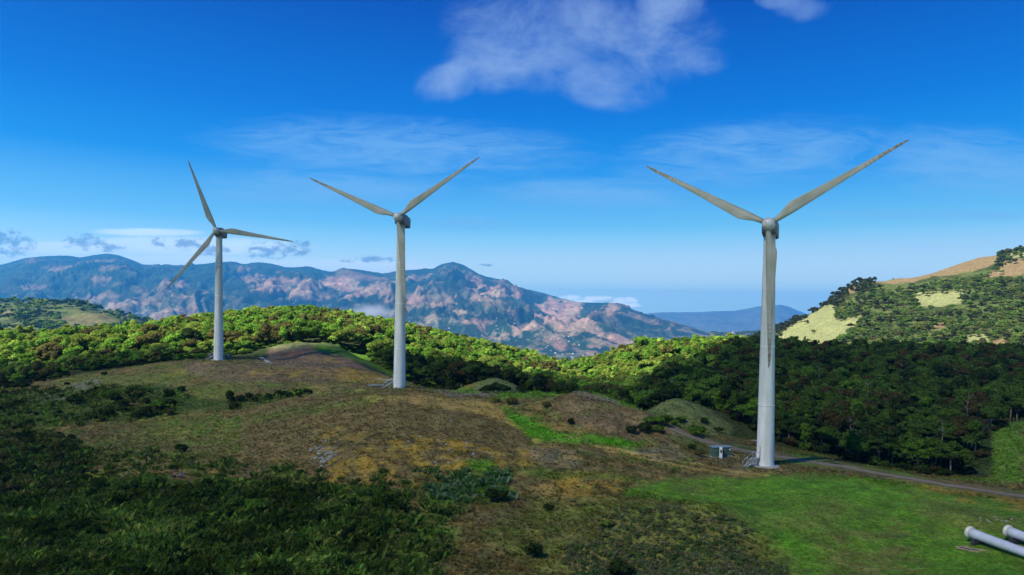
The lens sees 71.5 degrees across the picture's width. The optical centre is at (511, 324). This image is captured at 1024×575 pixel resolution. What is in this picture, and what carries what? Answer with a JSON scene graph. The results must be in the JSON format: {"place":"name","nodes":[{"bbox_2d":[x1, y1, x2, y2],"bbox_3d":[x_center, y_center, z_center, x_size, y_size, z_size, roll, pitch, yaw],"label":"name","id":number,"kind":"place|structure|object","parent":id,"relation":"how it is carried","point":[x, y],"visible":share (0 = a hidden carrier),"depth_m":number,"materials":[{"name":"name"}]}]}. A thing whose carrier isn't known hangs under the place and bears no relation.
{"place":"outdoors","nodes":[
{"label":"outdoors","id":0,"kind":"place"},
{"bbox_2d":[0,254,807,360],"bbox_3d":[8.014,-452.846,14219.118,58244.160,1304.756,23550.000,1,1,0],"label":"mountains","id":1,"kind":"structure","parent":0,"point":[467,301],"depth_m":8115.54,"materials":[{"name":"brown stone"}]},
{"bbox_2d":[0,251,1023,574],"bbox_3d":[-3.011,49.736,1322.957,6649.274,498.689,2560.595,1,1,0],"label":"ground","id":2,"kind":"structure","parent":0,"point":[824,323],"depth_m":121.11,"materials":[{"name":"green plant"}]},
{"bbox_2d":[9,374,25,380],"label":"broadleaf tree","id":3,"kind":"object","parent":2,"relation":"on","point":[15,377],"visible":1,"depth_m":212.97,"materials":[{"name":"green plant"}]},
{"bbox_2d":[66,394,81,404],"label":"shrub","id":4,"kind":"object","parent":2,"relation":"on","point":[72,398],"visible":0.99,"depth_m":169.50,"materials":[{"name":"green plant"}]},
{"bbox_2d":[0,296,152,330],"bbox_3d":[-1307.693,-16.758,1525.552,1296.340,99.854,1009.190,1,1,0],"label":"forest","id":5,"kind":"object","parent":2,"relation":"on","point":[37,303],"visible":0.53,"depth_m":1563.53,"materials":[{"name":"green plant"}]},
{"bbox_2d":[174,443,188,451],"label":"shrub","id":6,"kind":"object","parent":2,"relation":"on","point":[180,447],"visible":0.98,"depth_m":130.56,"materials":[{"name":"green plant"}]},
{"bbox_2d":[165,160,292,359],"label":"wind turbine","id":7,"kind":"object","parent":2,"relation":"on","point":[219,233],"visible":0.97,"depth_m":221.47,"materials":[{"name":"paint"}]},
{"bbox_2d":[243,499,267,509],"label":"shrub","id":8,"kind":"object","parent":2,"relation":"on","point":[256,504],"visible":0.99,"depth_m":94.72,"materials":[{"name":"green plant"}]},
{"bbox_2d":[310,157,479,387],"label":"wind turbine","id":9,"kind":"object","parent":2,"relation":"on","point":[402,220],"visible":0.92,"depth_m":167.43,"materials":[{"name":"paint"}]},
{"bbox_2d":[0,385,791,574],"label":"shrubbery","id":10,"kind":"object","parent":2,"relation":"on","point":[162,549],"visible":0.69,"depth_m":85.16,"materials":[{"name":"green plant"}]},
{"bbox_2d":[445,368,454,385],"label":"conifer","id":11,"kind":"object","parent":2,"relation":"on","point":[450,381],"visible":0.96,"depth_m":214.09,"materials":[{"name":"green plant"}]},
{"bbox_2d":[460,370,475,384],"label":"broadleaf tree","id":12,"kind":"object","parent":2,"relation":"on","point":[465,374],"visible":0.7,"depth_m":214.53,"materials":[{"name":"green plant"}]},
{"bbox_2d":[462,363,487,382],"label":"broadleaf tree","id":13,"kind":"object","parent":2,"relation":"on","point":[469,368],"visible":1,"depth_m":213.64,"materials":[{"name":"green plant"}]},
{"bbox_2d":[484,488,507,501],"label":"shrub","id":14,"kind":"object","parent":2,"relation":"on","point":[493,493],"visible":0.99,"depth_m":97.73,"materials":[{"name":"green plant"}]},
{"bbox_2d":[0,358,1023,574],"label":"undergrowth","id":15,"kind":"object","parent":2,"relation":"on","point":[317,534],"visible":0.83,"depth_m":98.58,"materials":[{"name":"green plant"}]},
{"bbox_2d":[0,317,1023,405],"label":"forest","id":16,"kind":"object","parent":2,"relation":"on","point":[840,377],"visible":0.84,"depth_m":261.21,"materials":[{"name":"green plant"}]},
{"bbox_2d":[0,304,1023,380],"bbox_3d":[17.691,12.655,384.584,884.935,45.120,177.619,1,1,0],"label":"forest","id":17,"kind":"object","parent":2,"relation":"on","point":[627,358],"visible":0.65,"depth_m":333.69,"materials":[{"name":"green plant"}]},
{"bbox_2d":[0,339,1023,474],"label":"shrubbery","id":18,"kind":"object","parent":2,"relation":"on","point":[885,459],"visible":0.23,"depth_m":181.61,"materials":[{"name":"green plant"}]},
{"bbox_2d":[522,542,542,555],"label":"shrub","id":19,"kind":"object","parent":2,"relation":"on","point":[533,547],"visible":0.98,"depth_m":80.13,"materials":[{"name":"green plant"}]},
{"bbox_2d":[563,383,578,391],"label":"shrub","id":20,"kind":"object","parent":2,"relation":"on","point":[574,386],"visible":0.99,"depth_m":150.52,"materials":[{"name":"green plant"}]},
{"bbox_2d":[573,391,618,403],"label":"fence","id":21,"kind":"object","parent":2,"relation":"on","point":[595,396],"visible":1,"depth_m":144.12,"materials":[{"name":"grey metal"}]},
{"bbox_2d":[593,384,605,393],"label":"broadleaf tree","id":22,"kind":"object","parent":2,"relation":"on","point":[600,388],"visible":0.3,"depth_m":203.32,"materials":[{"name":"green plant"}]},
{"bbox_2d":[597,519,611,527],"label":"shrub","id":23,"kind":"object","parent":2,"relation":"on","point":[607,522],"visible":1,"depth_m":87.42,"materials":[{"name":"green plant"}]},
{"bbox_2d":[606,557,635,574],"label":"shrub","id":24,"kind":"object","parent":2,"relation":"on","point":[617,565],"visible":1,"depth_m":74.06,"materials":[{"name":"green plant"}]},
{"bbox_2d":[618,388,633,404],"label":"broadleaf tree","id":25,"kind":"object","parent":2,"relation":"on","point":[622,393],"visible":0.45,"depth_m":185.59,"materials":[{"name":"green plant"}]},
{"bbox_2d":[628,390,648,406],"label":"broadleaf tree","id":26,"kind":"object","parent":2,"relation":"on","point":[638,398],"visible":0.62,"depth_m":199.68,"materials":[{"name":"green plant"}]},
{"bbox_2d":[640,422,652,430],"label":"shrub","id":27,"kind":"object","parent":2,"relation":"on","point":[645,426],"visible":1,"depth_m":133.93,"materials":[{"name":"green plant"}]},
{"bbox_2d":[641,397,653,409],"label":"broadleaf tree","id":28,"kind":"object","parent":2,"relation":"on","point":[649,405],"visible":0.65,"depth_m":205.74,"materials":[{"name":"green plant"}]},
{"bbox_2d":[649,390,671,402],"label":"broadleaf tree","id":29,"kind":"object","parent":2,"relation":"on","point":[655,396],"visible":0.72,"depth_m":198.84,"materials":[{"name":"green plant"}]},
{"bbox_2d":[657,382,679,399],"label":"broadleaf tree","id":30,"kind":"object","parent":2,"relation":"on","point":[669,390],"visible":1,"depth_m":196.34,"materials":[{"name":"green plant"}]},
{"bbox_2d":[684,387,704,401],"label":"broadleaf tree","id":31,"kind":"object","parent":2,"relation":"on","point":[690,393],"visible":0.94,"depth_m":195.74,"materials":[{"name":"green plant"}]},
{"bbox_2d":[687,425,706,434],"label":"shrub","id":32,"kind":"object","parent":2,"relation":"on","point":[694,427],"visible":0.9,"depth_m":139.38,"materials":[{"name":"green plant"}]},
{"bbox_2d":[693,394,710,403],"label":"broadleaf tree","id":33,"kind":"object","parent":2,"relation":"on","point":[705,399],"visible":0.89,"depth_m":195.69,"materials":[{"name":"green plant"}]},
{"bbox_2d":[705,388,721,400],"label":"broadleaf tree","id":34,"kind":"object","parent":2,"relation":"on","point":[714,394],"visible":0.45,"depth_m":208.65,"materials":[{"name":"green plant"}]},
{"bbox_2d":[709,445,723,457],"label":"transformer cabinet","id":35,"kind":"object","parent":2,"relation":"on","point":[713,451],"visible":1,"depth_m":124.95,"materials":[{"name":"metal"}]},
{"bbox_2d":[713,404,726,411],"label":"broadleaf tree","id":36,"kind":"object","parent":2,"relation":"on","point":[719,407],"visible":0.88,"depth_m":198.43,"materials":[{"name":"green plant"}]},
{"bbox_2d":[718,386,731,408],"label":"broadleaf tree","id":37,"kind":"object","parent":2,"relation":"on","point":[725,393],"visible":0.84,"depth_m":204.48,"materials":[{"name":"green plant"}]},
{"bbox_2d":[721,445,732,456],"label":"transformer cabinet","id":38,"kind":"object","parent":2,"relation":"on","point":[726,450],"visible":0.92,"depth_m":126.29,"materials":[{"name":"metal"}]},
{"bbox_2d":[726,395,750,416],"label":"broadleaf tree","id":39,"kind":"object","parent":2,"relation":"on","point":[733,402],"visible":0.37,"depth_m":182.63,"materials":[{"name":"green plant"}]},
{"bbox_2d":[732,394,745,420],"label":"broadleaf tree","id":40,"kind":"object","parent":2,"relation":"on","point":[740,400],"visible":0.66,"depth_m":178.50,"materials":[{"name":"green plant"}]},
{"bbox_2d":[734,397,775,422],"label":"broadleaf tree","id":41,"kind":"object","parent":2,"relation":"on","point":[749,408],"visible":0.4,"depth_m":172.05,"materials":[{"name":"green plant"}]},
{"bbox_2d":[646,140,908,468],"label":"wind turbine","id":42,"kind":"object","parent":2,"relation":"on","point":[764,457],"visible":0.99,"depth_m":118.55,"materials":[{"name":"paint"}]},
{"bbox_2d":[775,390,791,400],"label":"broadleaf tree","id":43,"kind":"object","parent":2,"relation":"on","point":[782,394],"visible":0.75,"depth_m":212.17,"materials":[{"name":"green plant"}]},
{"bbox_2d":[775,409,799,435],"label":"broadleaf tree","id":44,"kind":"object","parent":2,"relation":"on","point":[780,414],"visible":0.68,"depth_m":166.21,"materials":[{"name":"green plant"}]},
{"bbox_2d":[775,418,800,444],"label":"broadleaf tree","id":45,"kind":"object","parent":2,"relation":"on","point":[788,425],"visible":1,"depth_m":159.03,"materials":[{"name":"green plant"}]},
{"bbox_2d":[793,382,804,395],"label":"broadleaf tree","id":46,"kind":"object","parent":2,"relation":"on","point":[798,388],"visible":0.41,"depth_m":215.58,"materials":[{"name":"green plant"}]},
{"bbox_2d":[791,404,819,417],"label":"broadleaf tree","id":47,"kind":"object","parent":2,"relation":"on","point":[807,408],"visible":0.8,"depth_m":183.86,"materials":[{"name":"green plant"}]},
{"bbox_2d":[799,389,813,399],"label":"broadleaf tree","id":48,"kind":"object","parent":2,"relation":"on","point":[805,392],"visible":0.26,"depth_m":209.82,"materials":[{"name":"green plant"}]},
{"bbox_2d":[800,423,813,441],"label":"broadleaf tree","id":49,"kind":"object","parent":2,"relation":"on","point":[806,430],"visible":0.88,"depth_m":154.38,"materials":[{"name":"green plant"}]},
{"bbox_2d":[789,396,827,411],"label":"broadleaf tree","id":50,"kind":"object","parent":2,"relation":"on","point":[814,403],"visible":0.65,"depth_m":190.76,"materials":[{"name":"green plant"}]},
{"bbox_2d":[809,419,829,436],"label":"broadleaf tree","id":51,"kind":"object","parent":2,"relation":"on","point":[817,423],"visible":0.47,"depth_m":163.28,"materials":[{"name":"green plant"}]},
{"bbox_2d":[808,425,838,444],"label":"broadleaf tree","id":52,"kind":"object","parent":2,"relation":"on","point":[827,432],"visible":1,"depth_m":149.17,"materials":[{"name":"green plant"}]},
{"bbox_2d":[814,436,836,444],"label":"broadleaf tree","id":53,"kind":"object","parent":2,"relation":"on","point":[828,442],"visible":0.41,"depth_m":152.47,"materials":[{"name":"green plant"}]},
{"bbox_2d":[817,408,854,443],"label":"broadleaf tree","id":54,"kind":"object","parent":2,"relation":"on","point":[834,418],"visible":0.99,"depth_m":168.51,"materials":[{"name":"green plant"}]},
{"bbox_2d":[829,400,850,409],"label":"broadleaf tree","id":55,"kind":"object","parent":2,"relation":"on","point":[846,404],"visible":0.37,"depth_m":204.53,"materials":[{"name":"green plant"}]},
{"bbox_2d":[832,409,861,432],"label":"broadleaf tree","id":56,"kind":"object","parent":2,"relation":"on","point":[854,423],"visible":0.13,"depth_m":171.96,"materials":[{"name":"green plant"}]},
{"bbox_2d":[843,430,858,452],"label":"broadleaf tree","id":57,"kind":"object","parent":2,"relation":"on","point":[849,433],"visible":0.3,"depth_m":144.23,"materials":[{"name":"green plant"}]},
{"bbox_2d":[839,435,872,461],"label":"broadleaf tree","id":58,"kind":"object","parent":2,"relation":"on","point":[852,441],"visible":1,"depth_m":140.60,"materials":[{"name":"green plant"}]},
{"bbox_2d":[849,400,866,414],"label":"broadleaf tree","id":59,"kind":"object","parent":2,"relation":"on","point":[856,402],"visible":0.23,"depth_m":198.83,"materials":[{"name":"green plant"}]},
{"bbox_2d":[852,404,865,419],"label":"broadleaf tree","id":60,"kind":"object","parent":2,"relation":"on","point":[857,407],"visible":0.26,"depth_m":186.49,"materials":[{"name":"green plant"}]},
{"bbox_2d":[854,410,867,423],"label":"broadleaf tree","id":61,"kind":"object","parent":2,"relation":"on","point":[860,416],"visible":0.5,"depth_m":178.39,"materials":[{"name":"green plant"}]},
{"bbox_2d":[857,390,882,402],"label":"broadleaf tree","id":62,"kind":"object","parent":2,"relation":"on","point":[872,396],"visible":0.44,"depth_m":215.94,"materials":[{"name":"green plant"}]},
{"bbox_2d":[863,400,882,412],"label":"broadleaf tree","id":63,"kind":"object","parent":2,"relation":"on","point":[868,403],"visible":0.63,"depth_m":205.93,"materials":[{"name":"green plant"}]},
{"bbox_2d":[865,415,880,424],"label":"broadleaf tree","id":64,"kind":"object","parent":2,"relation":"on","point":[874,420],"visible":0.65,"depth_m":182.41,"materials":[{"name":"green plant"}]},
{"bbox_2d":[865,433,899,457],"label":"broadleaf tree","id":65,"kind":"object","parent":2,"relation":"on","point":[883,441],"visible":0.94,"depth_m":140.85,"materials":[{"name":"green plant"}]},
{"bbox_2d":[876,402,892,413],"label":"broadleaf tree","id":66,"kind":"object","parent":2,"relation":"on","point":[882,407],"visible":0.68,"depth_m":205.58,"materials":[{"name":"green plant"}]},
{"bbox_2d":[747,245,1023,344],"bbox_3d":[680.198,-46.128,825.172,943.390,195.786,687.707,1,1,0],"label":"forest","id":67,"kind":"object","parent":2,"relation":"on","point":[1001,322],"visible":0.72,"depth_m":687.87,"materials":[{"name":"green plant"}]},
{"bbox_2d":[880,429,898,454],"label":"broadleaf tree","id":68,"kind":"object","parent":2,"relation":"on","point":[892,434],"visible":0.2,"depth_m":146.56,"materials":[{"name":"green plant"}]},
{"bbox_2d":[883,411,901,428],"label":"broadleaf tree","id":69,"kind":"object","parent":2,"relation":"on","point":[894,419],"visible":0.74,"depth_m":173.76,"materials":[{"name":"green plant"}]},
{"bbox_2d":[880,444,904,463],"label":"broadleaf tree","id":70,"kind":"object","parent":2,"relation":"on","point":[897,452],"visible":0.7,"depth_m":140.49,"materials":[{"name":"green plant"}]},
{"bbox_2d":[881,391,910,403],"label":"broadleaf tree","id":71,"kind":"object","parent":2,"relation":"on","point":[892,394],"visible":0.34,"depth_m":213.35,"materials":[{"name":"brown plant"}]},
{"bbox_2d":[879,409,913,422],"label":"broadleaf tree","id":72,"kind":"object","parent":2,"relation":"on","point":[903,414],"visible":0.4,"depth_m":186.41,"materials":[{"name":"green plant"}]},
{"bbox_2d":[890,396,909,411],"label":"broadleaf tree","id":73,"kind":"object","parent":2,"relation":"on","point":[899,403],"visible":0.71,"depth_m":205.11,"materials":[{"name":"green plant"}]},
{"bbox_2d":[896,417,922,433],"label":"broadleaf tree","id":74,"kind":"object","parent":2,"relation":"on","point":[914,425],"visible":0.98,"depth_m":167.29,"materials":[{"name":"green plant"}]},
{"bbox_2d":[896,431,922,459],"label":"broadleaf tree","id":75,"kind":"object","parent":2,"relation":"on","point":[912,436],"visible":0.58,"depth_m":152.64,"materials":[{"name":"green plant"}]},
{"bbox_2d":[901,406,922,416],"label":"broadleaf tree","id":76,"kind":"object","parent":2,"relation":"on","point":[914,411],"visible":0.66,"depth_m":198.05,"materials":[{"name":"green plant"}]},
{"bbox_2d":[909,401,923,409],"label":"broadleaf tree","id":77,"kind":"object","parent":2,"relation":"on","point":[915,404],"visible":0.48,"depth_m":204.14,"materials":[{"name":"green plant"}]},
{"bbox_2d":[900,439,935,463],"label":"broadleaf tree","id":78,"kind":"object","parent":2,"relation":"on","point":[912,447],"visible":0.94,"depth_m":135.34,"materials":[{"name":"green plant"}]},
{"bbox_2d":[913,453,931,460],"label":"broadleaf tree","id":79,"kind":"object","parent":2,"relation":"on","point":[923,457],"visible":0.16,"depth_m":140.95,"materials":[{"name":"green plant"}]},
{"bbox_2d":[906,388,942,402],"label":"broadleaf tree","id":80,"kind":"object","parent":2,"relation":"on","point":[915,395],"visible":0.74,"depth_m":213.07,"materials":[{"name":"green plant"}]},
{"bbox_2d":[918,395,933,407],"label":"broadleaf tree","id":81,"kind":"object","parent":2,"relation":"on","point":[925,401],"visible":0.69,"depth_m":201.57,"materials":[{"name":"green plant"}]},
{"bbox_2d":[918,405,939,418],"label":"broadleaf tree","id":82,"kind":"object","parent":2,"relation":"on","point":[931,411],"visible":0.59,"depth_m":184.70,"materials":[{"name":"green plant"}]},
{"bbox_2d":[921,422,940,435],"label":"broadleaf tree","id":83,"kind":"object","parent":2,"relation":"on","point":[928,428],"visible":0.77,"depth_m":161.96,"materials":[{"name":"green plant"}]},
{"bbox_2d":[921,439,946,463],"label":"broadleaf tree","id":84,"kind":"object","parent":2,"relation":"on","point":[934,443],"visible":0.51,"depth_m":134.71,"materials":[{"name":"green plant"}]},
{"bbox_2d":[933,419,954,433],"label":"broadleaf tree","id":85,"kind":"object","parent":2,"relation":"on","point":[945,424],"visible":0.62,"depth_m":161.06,"materials":[{"name":"green plant"}]},
{"bbox_2d":[932,408,964,417],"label":"broadleaf tree","id":86,"kind":"object","parent":2,"relation":"on","point":[949,413],"visible":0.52,"depth_m":179.29,"materials":[{"name":"green plant"}]},
{"bbox_2d":[940,426,963,440],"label":"broadleaf tree","id":87,"kind":"object","parent":2,"relation":"on","point":[947,432],"visible":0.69,"depth_m":155.58,"materials":[{"name":"green plant"}]},
{"bbox_2d":[935,406,969,416],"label":"broadleaf tree","id":88,"kind":"object","parent":2,"relation":"on","point":[951,410],"visible":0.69,"depth_m":180.45,"materials":[{"name":"green plant"}]},
{"bbox_2d":[934,441,974,475],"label":"broadleaf tree","id":89,"kind":"object","parent":2,"relation":"on","point":[953,449],"visible":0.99,"depth_m":130.70,"materials":[{"name":"green plant"}]},
{"bbox_2d":[950,415,968,423],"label":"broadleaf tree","id":90,"kind":"object","parent":2,"relation":"on","point":[960,417],"visible":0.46,"depth_m":171.31,"materials":[{"name":"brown plant"}]},
{"bbox_2d":[949,456,971,463],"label":"broadleaf tree","id":91,"kind":"object","parent":2,"relation":"on","point":[961,459],"visible":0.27,"depth_m":135.17,"materials":[{"name":"green plant"}]},
{"bbox_2d":[951,395,976,407],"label":"broadleaf tree","id":92,"kind":"object","parent":2,"relation":"on","point":[958,403],"visible":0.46,"depth_m":193.11,"materials":[{"name":"green plant"}]},
{"bbox_2d":[951,421,990,447],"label":"broadleaf tree","id":93,"kind":"object","parent":2,"relation":"on","point":[960,432],"visible":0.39,"depth_m":149.65,"materials":[{"name":"green plant"}]},
{"bbox_2d":[961,419,984,449],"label":"broadleaf tree","id":94,"kind":"object","parent":2,"relation":"on","point":[975,434],"visible":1,"depth_m":146.36,"materials":[{"name":"green plant"}]},
{"bbox_2d":[961,398,990,416],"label":"broadleaf tree","id":95,"kind":"object","parent":2,"relation":"on","point":[972,403],"visible":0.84,"depth_m":187.63,"materials":[{"name":"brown plant"}]},
{"bbox_2d":[962,391,990,400],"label":"broadleaf tree","id":96,"kind":"object","parent":2,"relation":"on","point":[979,395],"visible":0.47,"depth_m":203.54,"materials":[{"name":"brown plant"}]},
{"bbox_2d":[969,417,987,425],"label":"broadleaf tree","id":97,"kind":"object","parent":2,"relation":"on","point":[983,422],"visible":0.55,"depth_m":166.40,"materials":[{"name":"green plant"}]},
{"bbox_2d":[977,404,1008,430],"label":"broadleaf tree","id":98,"kind":"object","parent":2,"relation":"on","point":[991,412],"visible":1,"depth_m":167.22,"materials":[{"name":"green plant"}]},
{"bbox_2d":[964,526,1023,556],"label":"pipe","id":99,"kind":"object","parent":2,"relation":"on","point":[975,536],"visible":1,"depth_m":80.54,"materials":[{"name":"metal"}]},
{"bbox_2d":[988,388,1023,419],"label":"broadleaf tree","id":100,"kind":"object","parent":2,"relation":"on","point":[1005,395],"visible":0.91,"depth_m":201.13,"materials":[{"name":"green plant"}]},
{"bbox_2d":[1002,525,1023,543],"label":"pipe","id":101,"kind":"object","parent":2,"relation":"on","point":[1015,536],"visible":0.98,"depth_m":81.99,"materials":[{"name":"metal"}]},
{"bbox_2d":[1004,397,1023,420],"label":"broadleaf tree","id":102,"kind":"object","parent":2,"relation":"on","point":[1015,403],"visible":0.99,"depth_m":196.96,"materials":[{"name":"green plant"}]},
{"bbox_2d":[0,0,1023,313],"label":"sky","id":103,"kind":"structure","parent":0,"point":[564,106],"materials":[{"name":"blue"}]},
{"bbox_2d":[669,426,1023,497],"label":"road","id":104,"kind":"structure","parent":0,"point":[676,430],"depth_m":119.83,"materials":[{"name":"grey asphalt"}]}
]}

